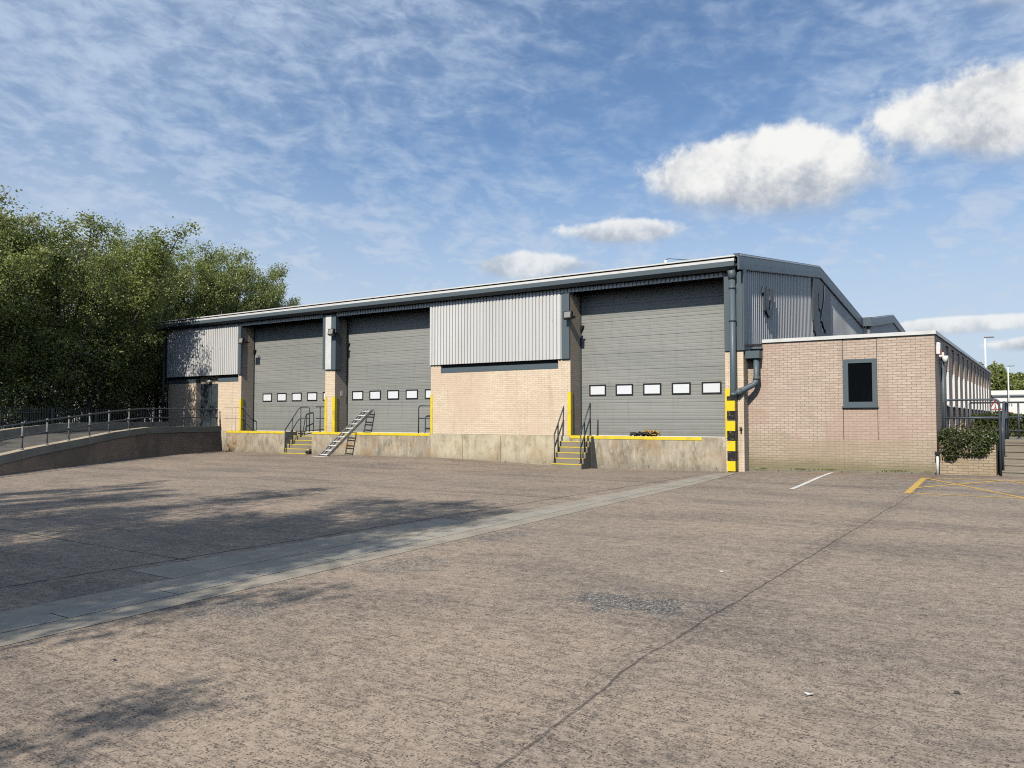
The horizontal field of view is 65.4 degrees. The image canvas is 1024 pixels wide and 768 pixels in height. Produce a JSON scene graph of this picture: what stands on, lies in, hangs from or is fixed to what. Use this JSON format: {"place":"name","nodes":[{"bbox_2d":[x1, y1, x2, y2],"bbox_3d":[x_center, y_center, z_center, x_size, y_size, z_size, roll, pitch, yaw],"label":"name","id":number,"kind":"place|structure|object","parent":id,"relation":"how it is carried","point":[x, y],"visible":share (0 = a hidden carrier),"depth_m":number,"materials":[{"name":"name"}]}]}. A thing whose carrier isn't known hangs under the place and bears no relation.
{"place":"outdoors","nodes":[
{"label":"outdoors","id":0,"kind":"place"},
{"bbox_2d":[0,451,1023,767],"bbox_3d":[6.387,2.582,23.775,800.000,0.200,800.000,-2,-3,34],"label":"ground","id":1,"kind":"structure","parent":0,"point":[880,615],"depth_m":6.19,"materials":[{"name":"concrete"}]},
{"bbox_2d":[1,384,165,428],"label":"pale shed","id":2,"kind":"structure","parent":1,"relation":"on","point":[81,412],"depth_m":64.67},
{"bbox_2d":[0,422,220,474],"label":"access ramp","id":3,"kind":"structure","parent":1,"relation":"on","point":[120,441],"depth_m":30.45,"materials":[{"name":"grey concrete"}]},
{"bbox_2d":[0,407,217,449],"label":"tube railing","id":4,"kind":"object","parent":3,"relation":"on","point":[47,431],"visible":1,"depth_m":28.31,"materials":[{"name":"grey metal"}]},
{"bbox_2d":[280,436,311,453],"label":"dock steps","id":5,"kind":"structure","parent":1,"relation":"on","point":[302,445],"depth_m":34.48,"materials":[{"name":"yellow paint"}]},
{"bbox_2d":[284,407,309,452],"bbox_3d":[-9.355,1.981,34.755,1.102,1.993,0.322,0,-2,-11],"label":"tube railing","id":6,"kind":"object","parent":5,"relation":"on","point":[285,438],"visible":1,"depth_m":34.72,"materials":[{"name":"grey metal"}]},
{"bbox_2d":[130,519,466,577],"bbox_3d":[-2.248,2.036,10.309,0.782,0.001,5.200,-2,-3,34],"label":"concrete patch","id":7,"kind":"object","parent":1,"relation":"on","point":[184,568],"visible":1,"depth_m":9.54,"materials":[{"name":"grey concrete"}]},
{"bbox_2d":[316,409,373,456],"bbox_3d":[-6.729,1.989,32.156,2.489,1.981,0.913,1,-3,-28],"label":"ladder","id":8,"kind":"object","parent":1,"relation":"on","point":[333,442],"visible":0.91,"depth_m":32.24,"materials":[{"name":"metal"}]},
{"bbox_2d":[0,473,721,622],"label":"drain margin","id":9,"kind":"object","parent":1,"relation":"on","point":[29,611],"visible":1,"depth_m":8.47,"materials":[{"name":"grey concrete"}]},
{"bbox_2d":[0,473,727,632],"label":"drain channel","id":10,"kind":"object","parent":1,"relation":"on","point":[68,613],"visible":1,"depth_m":8.08,"materials":[{"name":"grey concrete"}]},
{"bbox_2d":[0,473,735,646],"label":"drain margin","id":11,"kind":"object","parent":1,"relation":"on","point":[28,633],"visible":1,"depth_m":7.65,"materials":[{"name":"grey concrete"}]},
{"bbox_2d":[220,431,725,471],"bbox_3d":[-3.274,2.566,31.100,24.196,1.314,1.326,-2,-3,34],"label":"loading dock","id":12,"kind":"object","parent":1,"relation":"on","point":[667,453],"visible":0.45,"depth_m":28.23,"materials":[{"name":"concrete"}]},
{"bbox_2d":[224,407,245,430],"bbox_3d":[-12.815,1.622,36.916,1.524,1.094,0.106,-2,-3,34],"label":"tube railing","id":13,"kind":"object","parent":12,"relation":"on","point":[241,418],"visible":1,"depth_m":36.53,"materials":[{"name":"grey metal"}]},
{"bbox_2d":[316,406,324,431],"bbox_3d":[-8.033,1.486,33.725,0.724,1.094,0.106,-2,-3,34],"label":"tube railing","id":14,"kind":"object","parent":12,"relation":"on","point":[319,418],"visible":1,"depth_m":33.77,"materials":[{"name":"grey metal"}]},
{"bbox_2d":[418,405,429,432],"bbox_3d":[-3.305,1.361,30.765,0.824,1.094,0.048,-2,-3,34],"label":"tube railing","id":15,"kind":"object","parent":12,"relation":"on","point":[421,418],"visible":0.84,"depth_m":30.94,"materials":[{"name":"grey metal"}]},
{"bbox_2d":[156,253,905,471],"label":"warehouse","id":16,"kind":"structure","parent":1,"relation":"on","point":[663,349],"depth_m":28.59,"materials":[{"name":"metal"}]},
{"bbox_2d":[200,384,217,425],"bbox_3d":[-14.433,1.083,38.317,1.660,2.190,0.055,-2,-3,34],"label":"side door","id":17,"kind":"structure","parent":16,"relation":"in","point":[209,392],"depth_m":38.40,"materials":[{"name":"metal"}]},
{"bbox_2d":[239,399,242,430],"bbox_3d":[-12.464,1.421,36.725,0.119,1.480,0.134,-2,-3,34],"label":"corner guard","id":18,"kind":"object","parent":16,"relation":"attached to","point":[240,415],"visible":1,"depth_m":36.68,"materials":[{"name":"yellow paint"}]},
{"bbox_2d":[238,338,248,343],"bbox_3d":[-12.243,-1.957,36.507,0.340,0.290,0.446,-2,-3,34],"label":"floodlight","id":19,"kind":"object","parent":16,"relation":"attached to","point":[241,340],"visible":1,"depth_m":36.34,"materials":[{"name":"black plastic"}]},
{"bbox_2d":[252,318,324,431],"bbox_3d":[-9.783,-0.396,35.730,5.550,5.055,0.120,-2,-3,34],"label":"dock door","id":20,"kind":"structure","parent":16,"relation":"in","point":[288,374],"depth_m":35.98,"materials":[{"name":"grey metal"}]},
{"bbox_2d":[324,397,326,431],"bbox_3d":[-7.788,1.286,33.559,0.134,1.480,0.134,-2,-3,34],"label":"corner guard","id":21,"kind":"object","parent":16,"relation":"attached to","point":[325,423],"visible":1,"depth_m":33.50,"materials":[{"name":"yellow paint"}]},
{"bbox_2d":[327,328,338,335],"bbox_3d":[-7.401,-2.146,33.229,0.340,0.290,0.446,-2,-3,34],"label":"floodlight","id":22,"kind":"object","parent":16,"relation":"attached to","point":[331,332],"visible":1,"depth_m":33.06,"materials":[{"name":"black plastic"}]},
{"bbox_2d":[332,397,336,431],"bbox_3d":[-7.408,1.275,33.302,0.164,1.480,0.134,-2,-3,34],"label":"corner guard","id":23,"kind":"object","parent":16,"relation":"attached to","point":[334,414],"visible":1,"depth_m":33.25,"materials":[{"name":"yellow paint"}]},
{"bbox_2d":[346,307,430,432],"bbox_3d":[-4.857,-0.537,32.394,5.190,5.055,0.120,-2,-3,34],"label":"dock door","id":24,"kind":"structure","parent":16,"relation":"in","point":[388,372],"depth_m":32.52,"materials":[{"name":"grey metal"}]},
{"bbox_2d":[430,395,432,433],"bbox_3d":[-3.018,1.149,30.329,0.119,1.480,0.134,-2,-3,34],"label":"corner guard","id":25,"kind":"object","parent":16,"relation":"attached to","point":[431,414],"visible":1,"depth_m":30.27,"materials":[{"name":"yellow paint"}]},
{"bbox_2d":[563,311,575,319],"bbox_3d":[1.967,-2.297,26.857,0.340,0.290,0.446,-2,-3,34],"label":"floodlight","id":26,"kind":"object","parent":16,"relation":"attached to","point":[567,315],"visible":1,"depth_m":26.70,"materials":[{"name":"black plastic"}]},
{"bbox_2d":[568,392,572,435],"bbox_3d":[1.964,1.006,26.955,0.119,1.480,0.134,-2,-3,34],"label":"corner guard","id":27,"kind":"object","parent":16,"relation":"attached to","point":[570,413],"visible":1,"depth_m":26.91,"materials":[{"name":"yellow paint"}]},
{"bbox_2d":[580,277,724,436],"bbox_3d":[4.567,-0.809,26.012,5.360,5.055,0.120,-2,-3,34],"label":"dock door","id":28,"kind":"structure","parent":16,"relation":"in","point":[652,356],"depth_m":26.00,"materials":[{"name":"grey metal"}]},
{"bbox_2d":[725,388,729,437],"bbox_3d":[6.469,0.874,23.856,0.154,1.480,0.134,-2,-3,34],"label":"corner guard","id":29,"kind":"object","parent":16,"relation":"attached to","point":[727,391],"visible":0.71,"depth_m":23.82,"materials":[{"name":"yellow paint"}]},
{"bbox_2d":[761,278,830,336],"bbox_3d":[10.500,-2.879,29.046,0.060,2.620,9.250,-2,-3,34],"label":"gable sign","id":30,"kind":"object","parent":16,"relation":"attached to","point":[820,292],"visible":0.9,"depth_m":31.12,"materials":[{"name":"metal"}]},
{"bbox_2d":[551,436,597,468],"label":"dock steps","id":31,"kind":"structure","parent":1,"relation":"on","point":[567,456],"depth_m":26.29,"materials":[{"name":"yellow paint"}]},
{"bbox_2d":[553,406,563,462],"bbox_3d":[1.716,1.634,26.961,0.106,2.024,1.187,-2,-3,34],"label":"tube railing","id":32,"kind":"object","parent":31,"relation":"on","point":[558,434],"visible":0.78,"depth_m":26.68,"materials":[{"name":"grey metal"}]},
{"bbox_2d":[579,403,591,463],"bbox_3d":[2.417,1.609,26.232,0.106,2.013,0.766,-2,-3,34],"label":"tube railing","id":33,"kind":"object","parent":31,"relation":"on","point":[583,425],"visible":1,"depth_m":26.16,"materials":[{"name":"grey metal"}]},
{"bbox_2d":[727,396,737,471],"bbox_3d":[6.495,1.490,23.518,0.340,2.260,0.300,-2,-3,34],"label":"pipe guard","id":34,"kind":"object","parent":1,"relation":"on","point":[731,431],"visible":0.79,"depth_m":23.43,"materials":[{"name":"yellow paint"}]},
{"bbox_2d":[790,472,833,488],"bbox_3d":[7.585,2.407,20.049,0.100,0.078,5.075,-1,-3,32],"label":"white line","id":35,"kind":"object","parent":1,"relation":"on","point":[811,480],"visible":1,"depth_m":19.79,"materials":[{"name":"paint"}]},
{"bbox_2d":[749,468,935,474],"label":"kerb","id":36,"kind":"structure","parent":1,"relation":"on","point":[850,471],"depth_m":22.07,"materials":[{"name":"concrete"}]},
{"bbox_2d":[756,467,931,471],"bbox_3d":[9.055,2.397,22.319,4.776,0.127,0.272,-2,-3,34],"label":"moss","id":37,"kind":"object","parent":36,"relation":"on","point":[835,469],"visible":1,"depth_m":22.41,"materials":[{"name":"green plant"}]},
{"bbox_2d":[747,330,991,471],"bbox_3d":[15.577,1.044,31.868,5.104,4.020,23.110,-2,-3,34],"label":"brick annex","id":38,"kind":"object","parent":1,"relation":"on","point":[871,402],"visible":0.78,"depth_m":22.45,"materials":[{"name":"brick"}]},
{"bbox_2d":[842,358,878,407],"bbox_3d":[9.655,-0.020,22.146,0.940,1.350,0.110,-2,-3,34],"label":"window","id":39,"kind":"structure","parent":38,"relation":"in","point":[859,375],"depth_m":22.14,"materials":[{"name":"grey metal"}]},
{"bbox_2d":[936,342,941,354],"bbox_3d":[11.473,-0.950,21.448,0.113,0.320,0.290,-2,-3,34],"label":"alarm box","id":40,"kind":"object","parent":38,"relation":"attached to","point":[938,349],"visible":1,"depth_m":21.34,"materials":[{"name":"white plastic"}]},
{"bbox_2d":[939,352,947,362],"bbox_3d":[11.851,-0.731,21.902,0.220,0.280,0.164,-2,-3,34],"label":"security camera","id":41,"kind":"object","parent":38,"relation":"attached to","point":[945,359],"visible":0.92,"depth_m":21.85,"materials":[{"name":"white plastic"}]},
{"bbox_2d":[946,372,950,406],"bbox_3d":[12.751,0.138,23.635,0.330,1.068,0.779,-2,-3,34],"label":"side window","id":42,"kind":"structure","parent":38,"relation":"in","point":[947,373],"depth_m":23.88,"materials":[{"name":"white glass"}]},
{"bbox_2d":[952,374,955,406],"bbox_3d":[13.700,0.197,25.033,0.330,1.068,0.779,-2,-3,34],"label":"side window","id":43,"kind":"structure","parent":38,"relation":"in","point":[953,377],"depth_m":25.27,"materials":[{"name":"white glass"}]},
{"bbox_2d":[958,377,961,407],"bbox_3d":[14.681,0.259,26.480,0.330,1.068,0.779,-2,-3,34],"label":"side window","id":44,"kind":"structure","parent":38,"relation":"in","point":[959,406],"depth_m":26.72,"materials":[{"name":"white glass"}]},
{"bbox_2d":[963,379,965,407],"bbox_3d":[15.635,0.318,27.886,0.330,1.068,0.779,-2,-3,34],"label":"side window","id":45,"kind":"structure","parent":38,"relation":"in","point":[963,379],"depth_m":28.12,"materials":[{"name":"white glass"}]},
{"bbox_2d":[967,381,968,408],"bbox_3d":[16.617,0.380,29.333,0.330,1.068,0.779,-2,-3,34],"label":"side window","id":46,"kind":"structure","parent":38,"relation":"in","point":[967,381],"depth_m":29.57,"materials":[{"name":"white glass"}]},
{"bbox_2d":[971,382,973,408],"bbox_3d":[17.560,0.439,30.723,0.330,1.068,0.779,-2,-3,34],"label":"side window","id":47,"kind":"structure","parent":38,"relation":"in","point":[971,382],"depth_m":30.96,"materials":[{"name":"white glass"}]},
{"bbox_2d":[904,478,926,492],"bbox_3d":[9.293,2.316,18.338,0.140,0.101,3.451,-2,-3,33],"label":"yellow marking","id":48,"kind":"object","parent":1,"relation":"on","point":[916,484],"visible":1,"depth_m":18.21,"materials":[{"name":"paint"}]},
{"bbox_2d":[935,452,939,474],"bbox_3d":[11.121,2.087,20.850,0.120,0.640,0.120,-2,-3,34],"label":"corner post","id":49,"kind":"object","parent":1,"relation":"on","point":[937,454],"visible":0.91,"depth_m":20.82,"materials":[{"name":"metal"}]},
{"bbox_2d":[914,480,1003,487],"bbox_3d":[10.311,2.299,18.343,2.884,0.078,0.090,1,-3,-22],"label":"yellow marking","id":50,"kind":"object","parent":1,"relation":"on","point":[956,484],"visible":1,"depth_m":18.26,"materials":[{"name":"paint"}]},
{"bbox_2d":[939,443,999,475],"bbox_3d":[12.210,2.042,21.310,1.310,0.930,1.580,-2,-3,34],"label":"brick planter","id":51,"kind":"object","parent":1,"relation":"on","point":[988,464],"visible":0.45,"depth_m":20.64,"materials":[{"name":"beige brick"}]},
{"bbox_2d":[938,423,998,459],"bbox_3d":[12.170,1.528,21.213,1.416,0.978,1.915,-2,-3,34],"label":"planter shrub","id":52,"kind":"object","parent":51,"relation":"in","point":[979,439],"visible":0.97,"depth_m":20.66,"materials":[{"name":"green plant"}]},
{"bbox_2d":[915,493,1023,498],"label":"yellow marking","id":53,"kind":"object","parent":1,"relation":"on","point":[965,495],"visible":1,"depth_m":16.32,"materials":[{"name":"paint"}]},
{"bbox_2d":[943,398,1001,475],"bbox_3d":[11.905,1.380,20.657,1.311,1.996,0.054,-2,-3,41],"label":"tube railing","id":54,"kind":"object","parent":1,"relation":"on","point":[999,422],"visible":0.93,"depth_m":20.45,"materials":[{"name":"metal"}]},
{"bbox_2d":[927,478,1023,497],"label":"yellow marking","id":55,"kind":"object","parent":1,"relation":"on","point":[976,488],"visible":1,"depth_m":17.46,"materials":[{"name":"paint"}]},
{"bbox_2d":[984,336,993,367],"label":"lamp post","id":56,"kind":"object","parent":1,"relation":"on","point":[985,349],"visible":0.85,"depth_m":51.69,"materials":[{"name":"white metal"}]},
{"bbox_2d":[979,361,1016,397],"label":"tree","id":57,"kind":"object","parent":1,"relation":"on","point":[999,378],"visible":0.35,"depth_m":92.46,"materials":[{"name":"green plant"}]},
{"bbox_2d":[992,372,1023,397],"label":"tree","id":58,"kind":"object","parent":1,"relation":"on","point":[1018,376],"visible":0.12,"depth_m":98.91,"materials":[{"name":"green plant"}]},
{"bbox_2d":[1007,365,1014,405],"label":"lamp post","id":59,"kind":"object","parent":1,"relation":"on","point":[1008,385],"visible":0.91,"depth_m":71.22,"materials":[{"name":"white metal"}]},
{"bbox_2d":[1002,439,1023,476],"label":"terrace steps","id":60,"kind":"structure","parent":1,"relation":"on","point":[1014,450],"depth_m":20.57,"materials":[{"name":"concrete"}]},
{"bbox_2d":[1001,401,1008,469],"bbox_3d":[13.440,1.356,21.738,0.139,1.777,3.593,-2,-3,34],"label":"tube railing","id":61,"kind":"object","parent":60,"relation":"on","point":[1005,424],"visible":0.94,"depth_m":21.00,"materials":[{"name":"grey metal"}]},
{"bbox_2d":[0,0,1023,410],"label":"sky","id":62,"kind":"structure","parent":0,"point":[367,148],"materials":[{"name":"blue"}]},
{"bbox_2d":[629,430,660,435],"bbox_3d":[4.264,1.572,25.575,1.065,0.226,0.341,-2,-3,34],"label":"strap heap","id":63,"kind":"object","parent":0,"point":[649,433],"visible":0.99,"depth_m":25.47,"materials":[{"name":"yellow fabric"}]},
{"bbox_2d":[997,437,1023,463],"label":"terrace","id":64,"kind":"structure","parent":0,"point":[1015,438],"depth_m":23.87,"materials":[{"name":"grey"}]},
{"bbox_2d":[968,411,1023,436],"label":"hedge","id":65,"kind":"object","parent":64,"relation":"on","point":[986,424],"visible":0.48,"depth_m":26.52,"materials":[{"name":"green plant"}]},
{"bbox_2d":[969,401,1023,438],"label":"tube railing","id":66,"kind":"object","parent":64,"relation":"on","point":[1018,416],"visible":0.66,"depth_m":23.67,"materials":[{"name":"grey metal"}]},
{"bbox_2d":[991,398,1001,415],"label":"warning sign","id":67,"kind":"object","parent":64,"relation":"on","point":[994,406],"visible":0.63,"depth_m":41.40,"materials":[{"name":"red plastic"}]},
{"bbox_2d":[991,390,1023,413],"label":"white unit","id":68,"kind":"object","parent":64,"relation":"on","point":[1002,395],"visible":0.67,"depth_m":72.30,"materials":[{"name":"white metal"}]},
{"bbox_2d":[1008,404,1012,412],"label":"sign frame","id":69,"kind":"object","parent":64,"relation":"on","point":[1010,408],"visible":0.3,"depth_m":41.86,"materials":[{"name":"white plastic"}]},
{"bbox_2d":[1009,380,1023,389],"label":"tree","id":70,"kind":"object","parent":64,"relation":"on","point":[1019,385],"visible":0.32,"depth_m":96.23,"materials":[{"name":"green plant"}]},
{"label":"verge","id":71,"kind":"structure","parent":0,"visible":0},
{"bbox_2d":[0,377,24,427],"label":"bush","id":72,"kind":"object","parent":71,"relation":"on","point":[4,401],"visible":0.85,"depth_m":29.96,"materials":[{"name":"green plant"}]},
{"bbox_2d":[0,185,29,324],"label":"tree","id":73,"kind":"object","parent":71,"relation":"on","point":[2,199],"visible":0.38,"depth_m":31.66,"materials":[{"name":"green plant"}]},
{"bbox_2d":[0,236,63,338],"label":"tree","id":74,"kind":"object","parent":71,"relation":"on","point":[32,259],"visible":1,"depth_m":29.11,"materials":[{"name":"green plant"}]},
{"bbox_2d":[0,214,65,422],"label":"tree","id":75,"kind":"object","parent":71,"relation":"on","point":[9,314],"visible":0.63,"depth_m":31.77,"materials":[{"name":"green plant"}]},
{"bbox_2d":[3,393,83,428],"bbox_3d":[-19.929,1.537,33.790,3.199,2.428,2.396,1,-3,-15],"label":"bush","id":76,"kind":"object","parent":71,"relation":"on","point":[66,404],"visible":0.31,"depth_m":33.68,"materials":[{"name":"green plant"}]},
{"bbox_2d":[0,207,101,390],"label":"tree","id":77,"kind":"object","parent":71,"relation":"on","point":[38,218],"visible":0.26,"depth_m":35.41,"materials":[{"name":"green plant"}]},
{"bbox_2d":[8,264,112,422],"bbox_3d":[-24.030,-2.025,40.516,7.540,10.370,9.526,1,-3,-20],"label":"tree","id":78,"kind":"object","parent":71,"relation":"on","point":[58,332],"visible":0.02,"depth_m":39.33,"materials":[{"name":"green plant"}]},
{"bbox_2d":[0,213,141,426],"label":"tree","id":79,"kind":"object","parent":71,"relation":"on","point":[29,346],"visible":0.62,"depth_m":33.51,"materials":[{"name":"green plant"}]},
{"bbox_2d":[0,406,168,429],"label":"palisade fence","id":80,"kind":"object","parent":71,"relation":"on","point":[52,413],"visible":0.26,"depth_m":33.34,"materials":[{"name":"grey metal"}]},
{"bbox_2d":[0,206,201,422],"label":"tree","id":81,"kind":"object","parent":71,"relation":"on","point":[110,362],"visible":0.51,"depth_m":36.20,"materials":[{"name":"green plant"}]},
{"bbox_2d":[10,213,203,421],"bbox_3d":[-19.703,-2.388,38.802,8.287,10.996,7.538,0,-2,-9],"label":"tree","id":82,"kind":"object","parent":71,"relation":"on","point":[146,328],"visible":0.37,"depth_m":38.39,"materials":[{"name":"green plant"}]},
{"bbox_2d":[83,390,140,424],"bbox_3d":[-18.671,1.589,37.381,3.046,2.632,2.172,-2,-3,34],"label":"bush","id":83,"kind":"object","parent":71,"relation":"on","point":[114,406],"visible":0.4,"depth_m":37.30,"materials":[{"name":"green plant"}]},
{"bbox_2d":[73,269,195,421],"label":"tree","id":84,"kind":"object","parent":71,"relation":"on","point":[182,299],"visible":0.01,"depth_m":44.08,"materials":[{"name":"green plant"}]},
{"bbox_2d":[73,230,227,420],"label":"tree","id":85,"kind":"object","parent":71,"relation":"on","point":[150,385],"visible":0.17,"depth_m":41.87,"materials":[{"name":"green plant"}]},
{"bbox_2d":[84,240,224,421],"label":"tree","id":86,"kind":"object","parent":71,"relation":"on","point":[159,398],"visible":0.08,"depth_m":43.86,"materials":[{"name":"green plant"}]},
{"bbox_2d":[125,245,279,418],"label":"tree","id":87,"kind":"object","parent":71,"relation":"on","point":[203,272],"visible":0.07,"depth_m":44.81,"materials":[{"name":"green plant"}]},
{"bbox_2d":[149,286,261,421],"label":"tree","id":88,"kind":"object","parent":71,"relation":"on","point":[203,316],"depth_m":46.19,"materials":[{"name":"green plant"}]},
{"bbox_2d":[186,240,289,315],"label":"tree","id":89,"kind":"object","parent":71,"relation":"on","point":[228,277],"visible":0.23,"depth_m":45.82,"materials":[{"name":"green plant"}]},
{"bbox_2d":[195,260,288,313],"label":"tree","id":90,"kind":"object","parent":71,"relation":"on","point":[269,305],"visible":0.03,"depth_m":49.22,"materials":[{"name":"green plant"}]},
{"bbox_2d":[229,284,303,311],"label":"tree","id":91,"kind":"object","parent":71,"relation":"on","point":[280,298],"visible":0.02,"depth_m":50.55,"materials":[{"name":"green plant"}]},
{"bbox_2d":[283,297,300,306],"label":"tree","id":92,"kind":"object","parent":71,"relation":"on","point":[296,302],"visible":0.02,"depth_m":54.35,"materials":[{"name":"green plant"}]}
]}

